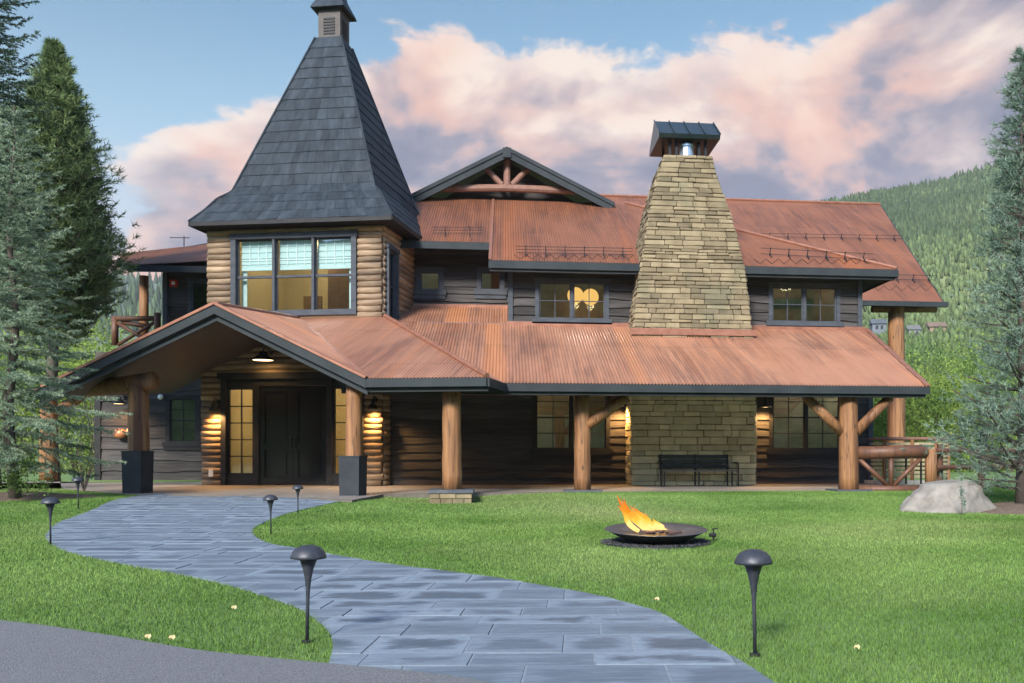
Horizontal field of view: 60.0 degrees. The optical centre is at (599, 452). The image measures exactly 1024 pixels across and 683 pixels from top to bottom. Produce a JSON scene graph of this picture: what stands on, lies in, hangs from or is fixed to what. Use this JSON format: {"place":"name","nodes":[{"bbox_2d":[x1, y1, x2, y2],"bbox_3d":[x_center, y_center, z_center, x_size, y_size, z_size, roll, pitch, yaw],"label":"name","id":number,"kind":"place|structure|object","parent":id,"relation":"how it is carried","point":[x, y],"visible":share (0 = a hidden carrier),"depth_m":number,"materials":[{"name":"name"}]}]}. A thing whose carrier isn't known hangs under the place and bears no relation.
{"place":"outdoors","nodes":[
{"label":"outdoors","id":0,"kind":"place"},
{"bbox_2d":[0,36,146,481],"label":"pine tree","id":1,"kind":"object","parent":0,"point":[76,160],"visible":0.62,"depth_m":24.62,"materials":[{"name":"green plant"}]},
{"bbox_2d":[0,275,160,457],"bbox_3d":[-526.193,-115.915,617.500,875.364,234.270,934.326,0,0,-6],"label":"hill","id":2,"kind":"structure","parent":0,"point":[120,329],"depth_m":400.71,"materials":[{"name":"green plant"}]},
{"bbox_2d":[0,620,491,682],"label":"driveway","id":3,"kind":"structure","parent":0,"point":[33,653],"depth_m":4.17,"materials":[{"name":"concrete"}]},
{"bbox_2d":[46,493,774,682],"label":"path","id":4,"kind":"structure","parent":0,"point":[436,638],"depth_m":5.80,"materials":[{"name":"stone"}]},
{"bbox_2d":[2,481,882,499],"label":"patio","id":5,"kind":"structure","parent":0,"point":[201,490],"depth_m":21.57,"materials":[{"name":"beige stone"}]},
{"bbox_2d":[60,482,791,502],"bbox_3d":[-7.065,0.999,22.024,30.679,0.250,11.934,0,0,-6],"label":"patio edge","id":6,"kind":"object","parent":5,"relation":"attached to","point":[410,496],"visible":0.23,"depth_m":18.75,"materials":[{"name":"stone"}]},
{"bbox_2d":[657,454,738,486],"bbox_3d":[2.574,0.480,23.206,2.080,0.882,0.612,0,0,-6],"label":"bench","id":7,"kind":"object","parent":6,"relation":"on","point":[694,461],"visible":0.84,"depth_m":23.42,"materials":[{"name":"black metal"}]},
{"bbox_2d":[1,458,991,473],"bbox_3d":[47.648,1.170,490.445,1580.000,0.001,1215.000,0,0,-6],"label":"ground","id":8,"kind":"structure","parent":0,"point":[36,460],"depth_m":62.40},
{"bbox_2d":[0,355,38,470],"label":"willow bush","id":9,"kind":"object","parent":8,"relation":"on","point":[15,411],"visible":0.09,"depth_m":42.47,"materials":[{"name":"green plant"}]},
{"bbox_2d":[0,372,81,473],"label":"willow bush","id":10,"kind":"object","parent":8,"relation":"on","point":[29,413],"visible":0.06,"depth_m":39.77,"materials":[{"name":"green plant"}]},
{"bbox_2d":[0,322,88,468],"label":"willow bush","id":11,"kind":"object","parent":8,"relation":"on","point":[3,368],"visible":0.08,"depth_m":61.81,"materials":[{"name":"green plant"}]},
{"bbox_2d":[0,317,119,466],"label":"willow bush","id":12,"kind":"object","parent":8,"relation":"on","point":[43,357],"visible":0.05,"depth_m":59.71,"materials":[{"name":"green plant"}]},
{"bbox_2d":[29,341,108,473],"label":"willow bush","id":13,"kind":"object","parent":8,"relation":"on","point":[83,407],"visible":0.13,"depth_m":43.30,"materials":[{"name":"green plant"}]},
{"bbox_2d":[19,314,138,467],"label":"willow bush","id":14,"kind":"object","parent":8,"relation":"on","point":[74,367],"visible":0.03,"depth_m":63.70,"materials":[{"name":"green plant"}]},
{"bbox_2d":[0,270,161,456],"bbox_3d":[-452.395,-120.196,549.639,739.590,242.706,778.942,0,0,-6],"label":"hillside wood","id":15,"kind":"object","parent":8,"relation":"on","point":[131,306],"visible":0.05,"depth_m":529.60,"materials":[{"name":"green plant"}]},
{"bbox_2d":[35,311,128,473],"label":"willow bush","id":16,"kind":"object","parent":8,"relation":"on","point":[91,404],"visible":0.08,"depth_m":40.95,"materials":[{"name":"green plant"}]},
{"bbox_2d":[58,329,132,464],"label":"willow bush","id":17,"kind":"object","parent":8,"relation":"on","point":[94,358],"visible":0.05,"depth_m":45.68,"materials":[{"name":"green plant"}]},
{"bbox_2d":[60,314,136,441],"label":"willow bush","id":18,"kind":"object","parent":8,"relation":"on","point":[89,360],"depth_m":57.19,"materials":[{"name":"green plant"}]},
{"bbox_2d":[36,0,947,503],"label":"lodge","id":19,"kind":"structure","parent":8,"relation":"on","point":[314,282],"depth_m":23.76,"materials":[{"name":"brown wood"}]},
{"bbox_2d":[162,395,201,449],"bbox_3d":[-13.683,-1.002,28.864,1.246,1.821,0.190,0,0,-4],"label":"window","id":20,"kind":"structure","parent":19,"relation":"in","point":[168,444],"depth_m":28.82,"materials":[{"name":"grey wood"}]},
{"bbox_2d":[187,278,207,312],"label":"window","id":21,"kind":"structure","parent":19,"relation":"in","point":[191,282],"depth_m":28.85,"materials":[{"name":"grey wood"}]},
{"bbox_2d":[260,386,292,484],"bbox_3d":[-8.677,-0.473,23.586,0.936,2.646,0.154,0,0,7],"label":"door","id":22,"kind":"structure","parent":19,"relation":"in","point":[276,402],"depth_m":23.62,"materials":[{"name":"black wood"}]},
{"bbox_2d":[229,230,357,315],"bbox_3d":[-8.174,-4.775,23.572,3.577,2.220,0.282,0,0,7],"label":"window","id":23,"kind":"structure","parent":19,"relation":"in","point":[336,249],"depth_m":23.57,"materials":[{"name":"grey metal"}]},
{"bbox_2d":[293,386,325,484],"bbox_3d":[-7.742,-0.473,23.474,0.932,2.646,0.154,0,0,7],"label":"door","id":24,"kind":"structure","parent":19,"relation":"in","point":[309,402],"depth_m":23.51,"materials":[{"name":"black wood"}]},
{"bbox_2d":[384,243,399,318],"bbox_3d":[-5.657,-4.527,23.847,0.192,2.114,0.860,0,0,7],"label":"window","id":25,"kind":"structure","parent":19,"relation":"in","point":[392,253],"depth_m":24.03,"materials":[{"name":"grey wood"}]},
{"bbox_2d":[413,267,445,298],"bbox_3d":[-4.985,-4.975,25.799,0.949,0.928,0.190,0,0,-6],"label":"window","id":26,"kind":"structure","parent":19,"relation":"in","point":[419,293],"depth_m":25.74,"materials":[{"name":"grey wood"}]},
{"bbox_2d":[474,267,506,298],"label":"window","id":27,"kind":"structure","parent":19,"relation":"in","point":[479,293],"depth_m":25.92,"materials":[{"name":"grey wood"}]},
{"bbox_2d":[529,396,612,458],"bbox_3d":[-0.794,-0.903,24.240,2.314,2.126,0.190,0,0,-6],"label":"window","id":28,"kind":"structure","parent":19,"relation":"in","point":[534,450],"depth_m":24.21,"materials":[{"name":"black wood"}]},
{"bbox_2d":[532,277,611,323],"bbox_3d":[-0.767,-4.115,24.243,2.204,1.382,0.190,0,0,-6],"label":"window","id":29,"kind":"structure","parent":19,"relation":"in","point":[572,282],"depth_m":24.21,"materials":[{"name":"grey metal"}]},
{"bbox_2d":[567,285,582,303],"bbox_3d":[-0.701,-4.815,25.170,0.470,1.090,0.470,0,0,-6],"label":"pendant lamp","id":30,"kind":"object","parent":19,"relation":"hanging from","point":[578,294],"visible":0.67,"depth_m":25.02,"materials":[{"name":"yellow glass"}]},
{"bbox_2d":[583,285,598,304],"bbox_3d":[-0.272,-4.798,25.216,0.470,1.125,0.470,0,0,-6],"label":"pendant lamp","id":31,"kind":"object","parent":19,"relation":"hanging from","point":[594,296],"visible":0.88,"depth_m":25.05,"materials":[{"name":"yellow glass"}]},
{"bbox_2d":[766,397,838,458],"bbox_3d":[5.844,-0.932,24.956,2.327,2.178,0.190,0,0,-6],"label":"window","id":32,"kind":"structure","parent":19,"relation":"in","point":[805,452],"depth_m":24.90,"materials":[{"name":"grey metal"}]},
{"bbox_2d":[766,282,843,326],"bbox_3d":[5.793,-4.131,24.951,2.253,1.369,0.190,0,0,-6],"label":"window","id":33,"kind":"structure","parent":19,"relation":"in","point":[778,285],"depth_m":24.92,"materials":[{"name":"grey wood"}]},
{"bbox_2d":[873,405,905,470],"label":"willow bush","id":34,"kind":"object","parent":8,"relation":"on","point":[881,445],"visible":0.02,"depth_m":43.74,"materials":[{"name":"green plant"}]},
{"bbox_2d":[873,338,944,446],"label":"willow bush","id":35,"kind":"object","parent":8,"relation":"on","point":[913,362],"visible":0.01,"depth_m":97.32,"materials":[{"name":"green plant"}]},
{"bbox_2d":[873,353,950,462],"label":"willow bush","id":36,"kind":"object","parent":8,"relation":"on","point":[925,379],"visible":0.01,"depth_m":65.45,"materials":[{"name":"green plant"}]},
{"bbox_2d":[873,398,952,470],"bbox_3d":[13.398,-1.136,39.791,4.560,4.706,5.352,0,0,-6],"label":"willow bush","id":37,"kind":"object","parent":8,"relation":"on","point":[881,424],"visible":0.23,"depth_m":39.30,"materials":[{"name":"green plant"}]},
{"bbox_2d":[873,353,967,462],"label":"willow bush","id":38,"kind":"object","parent":8,"relation":"on","point":[922,375],"visible":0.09,"depth_m":47.79,"materials":[{"name":"green plant"}]},
{"bbox_2d":[884,326,999,458],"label":"willow bush","id":39,"kind":"object","parent":8,"relation":"on","point":[927,355],"visible":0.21,"depth_m":91.72,"materials":[{"name":"green plant"}]},
{"bbox_2d":[896,372,989,472],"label":"willow bush","id":40,"kind":"object","parent":8,"relation":"on","point":[938,414],"visible":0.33,"depth_m":41.47,"materials":[{"name":"green plant"}]},
{"bbox_2d":[911,349,988,459],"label":"willow bush","id":41,"kind":"object","parent":8,"relation":"on","point":[938,374],"visible":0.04,"depth_m":69.69,"materials":[{"name":"green plant"}]},
{"bbox_2d":[905,360,1010,471],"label":"willow bush","id":42,"kind":"object","parent":8,"relation":"on","point":[944,388],"visible":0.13,"depth_m":45.94,"materials":[{"name":"green plant"}]},
{"bbox_2d":[918,328,1013,441],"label":"willow bush","id":43,"kind":"object","parent":8,"relation":"on","point":[956,360],"visible":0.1,"depth_m":94.18,"materials":[{"name":"green plant"}]},
{"bbox_2d":[929,360,1017,472],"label":"willow bush","id":44,"kind":"object","parent":8,"relation":"on","point":[970,395],"visible":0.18,"depth_m":40.60,"materials":[{"name":"green plant"}]},
{"bbox_2d":[935,339,1017,463],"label":"willow bush","id":45,"kind":"object","parent":8,"relation":"on","point":[966,371],"visible":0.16,"depth_m":66.11,"materials":[{"name":"green plant"}]},
{"bbox_2d":[943,316,1017,446],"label":"willow bush","id":46,"kind":"object","parent":8,"relation":"on","point":[984,356],"visible":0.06,"depth_m":92.45,"materials":[{"name":"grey plant"}]},
{"bbox_2d":[951,349,1017,471],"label":"willow bush","id":47,"kind":"object","parent":8,"relation":"on","point":[997,398],"visible":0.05,"depth_m":45.95,"materials":[{"name":"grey plant"}]},
{"bbox_2d":[966,361,1017,463],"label":"willow bush","id":48,"kind":"object","parent":8,"relation":"on","point":[1009,434],"visible":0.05,"depth_m":60.04,"materials":[{"name":"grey plant"}]},
{"bbox_2d":[0,471,1023,682],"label":"lawn","id":49,"kind":"structure","parent":0,"point":[68,477],"depth_m":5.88,"materials":[{"name":"plant"}]},
{"bbox_2d":[0,454,60,500],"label":"shrub","id":50,"kind":"object","parent":49,"relation":"on","point":[12,481],"visible":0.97,"depth_m":16.19,"materials":[{"name":"green plant"}]},
{"bbox_2d":[0,0,73,488],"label":"spruce tree","id":51,"kind":"object","parent":49,"relation":"on","point":[7,88],"visible":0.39,"depth_m":21.19,"materials":[{"name":"green plant"}]},
{"bbox_2d":[40,497,59,543],"bbox_3d":[-6.125,0.757,9.806,0.190,0.534,0.190,0,1,-1],"label":"path lamp","id":52,"kind":"object","parent":49,"relation":"on","point":[49,502],"visible":0.95,"depth_m":9.78,"materials":[{"name":"brown metal"}]},
{"bbox_2d":[0,492,105,501],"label":"planting bed","id":53,"kind":"object","parent":49,"relation":"on","point":[3,496],"visible":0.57,"depth_m":16.96,"materials":[{"name":"brown soil"}]},
{"bbox_2d":[0,103,132,498],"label":"spruce tree","id":54,"kind":"object","parent":53,"relation":"on","point":[10,392],"visible":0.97,"depth_m":16.46,"materials":[{"name":"green plant"}]},
{"bbox_2d":[71,477,83,507],"bbox_3d":[-8.768,0.662,14.784,0.190,0.534,0.190,1,4,0],"label":"path lamp","id":55,"kind":"object","parent":49,"relation":"on","point":[77,480],"visible":1,"depth_m":14.75,"materials":[{"name":"brown metal"}]},
{"bbox_2d":[70,434,100,491],"bbox_3d":[-11.569,0.238,19.793,0.661,1.332,0.626,0,0,-6],"label":"bare shrub","id":56,"kind":"object","parent":49,"relation":"on","point":[83,486],"visible":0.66,"depth_m":19.80,"materials":[{"name":"green plant"}]},
{"bbox_2d":[263,495,277,534],"bbox_3d":[-4.120,0.772,11.009,0.179,0.504,0.179,-1,1,-1],"label":"path lamp","id":57,"kind":"object","parent":49,"relation":"on","point":[269,499],"visible":0.95,"depth_m":10.98,"materials":[{"name":"brown metal"}]},
{"bbox_2d":[292,485,302,514],"bbox_3d":[-4.902,0.763,14.279,0.176,0.494,0.175,1,2,36],"label":"path lamp","id":58,"kind":"object","parent":49,"relation":"on","point":[297,488],"visible":1,"depth_m":14.25,"materials":[{"name":"brown metal"}]},
{"bbox_2d":[290,545,326,643],"bbox_3d":[-1.577,0.759,4.750,0.188,0.529,0.188,1,0,29],"label":"path lamp","id":59,"kind":"object","parent":49,"relation":"on","point":[308,556],"visible":0.98,"depth_m":4.72,"materials":[{"name":"brown metal"}]},
{"bbox_2d":[601,537,710,549],"bbox_3d":[0.626,1.008,9.941,1.247,0.044,1.249,0,0,-6],"label":"gravel bed","id":60,"kind":"object","parent":49,"relation":"on","point":[691,543],"visible":0.66,"depth_m":9.60,"materials":[{"name":"grey gravel"}]},
{"bbox_2d":[605,496,707,544],"bbox_3d":[0.632,0.738,9.910,1.161,0.544,1.159,0,0,-6],"label":"fire bowl","id":61,"kind":"object","parent":60,"relation":"on","point":[642,528],"visible":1,"depth_m":9.83,"materials":[{"name":"metal"}]},
{"bbox_2d":[709,528,717,540],"bbox_3d":[1.316,0.945,10.200,0.100,0.150,0.057,0,0,-6],"label":"gas valve","id":62,"kind":"object","parent":49,"relation":"on","point":[713,535],"visible":0.99,"depth_m":10.19,"materials":[{"name":"black metal"}]},
{"bbox_2d":[734,549,772,656],"bbox_3d":[0.778,0.755,4.446,0.192,0.539,0.192,-1,-1,43],"label":"path lamp","id":63,"kind":"object","parent":49,"relation":"on","point":[753,561],"visible":1,"depth_m":4.42,"materials":[{"name":"brown metal"}]},
{"bbox_2d":[864,437,952,484],"bbox_3d":[8.983,0.260,24.630,2.952,1.420,2.211,0,0,-6],"label":"terrace railing","id":64,"kind":"object","parent":49,"relation":"on","point":[911,476],"visible":0.51,"depth_m":24.83,"materials":[{"name":"wood"}]},
{"bbox_2d":[899,479,996,513],"bbox_3d":[6.097,1.059,15.427,1.804,1.194,1.292,0,0,-6],"label":"boulder","id":65,"kind":"object","parent":49,"relation":"on","point":[942,496],"visible":0.53,"depth_m":15.06,"materials":[{"name":"stone"}]},
{"bbox_2d":[958,479,966,513],"bbox_3d":[5.872,0.720,14.239,0.147,0.602,0.221,0,0,16],"label":"sapling","id":66,"kind":"object","parent":49,"relation":"on","point":[964,506],"visible":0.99,"depth_m":14.22,"materials":[{"name":"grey plant"}]},
{"bbox_2d":[936,444,1016,485],"bbox_3d":[10.439,0.345,22.962,3.800,1.150,0.792,0,0,-6],"label":"rail fence","id":67,"kind":"object","parent":49,"relation":"on","point":[940,467],"visible":0.21,"depth_m":22.73,"materials":[{"name":"brown wood"}]},
{"bbox_2d":[979,432,989,485],"bbox_3d":[9.575,0.170,22.000,0.340,1.500,0.340,0,0,-6],"label":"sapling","id":68,"kind":"object","parent":49,"relation":"on","point":[981,459],"visible":0.08,"depth_m":21.96,"materials":[{"name":"green plant"}]},
{"bbox_2d":[980,502,1023,514],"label":"planting bed","id":69,"kind":"object","parent":49,"relation":"on","point":[1008,507],"visible":0.44,"depth_m":14.93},
{"bbox_2d":[900,44,1023,503],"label":"pine tree","id":70,"kind":"object","parent":69,"relation":"on","point":[988,408],"visible":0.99,"depth_m":15.42,"materials":[{"name":"green plant"}]},
{"bbox_2d":[0,0,1023,323],"label":"sky","id":71,"kind":"structure","parent":0,"point":[813,100],"materials":[{"name":"blue"}]},
{"bbox_2d":[862,166,1017,458],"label":"mountain","id":72,"kind":"structure","parent":0,"point":[942,280],"depth_m":269.97,"materials":[{"name":"green plant"}]},
{"bbox_2d":[868,319,887,333],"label":"house","id":73,"kind":"structure","parent":72,"relation":"on","point":[878,326],"depth_m":206.57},
{"bbox_2d":[905,325,921,335],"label":"house","id":74,"kind":"structure","parent":72,"relation":"on","point":[915,327],"depth_m":206.78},
{"bbox_2d":[820,155,1018,444],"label":"conifer wood","id":75,"kind":"object","parent":72,"relation":"on","point":[905,221],"visible":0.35,"depth_m":409.00,"materials":[{"name":"green plant"}]},
{"bbox_2d":[833,160,1018,456],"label":"aspen wood","id":76,"kind":"object","parent":72,"relation":"on","point":[935,258],"visible":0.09,"depth_m":250.35,"materials":[{"name":"green plant"}]},
{"bbox_2d":[925,322,946,332],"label":"house","id":77,"kind":"structure","parent":72,"relation":"on","point":[930,326],"depth_m":207.90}
]}

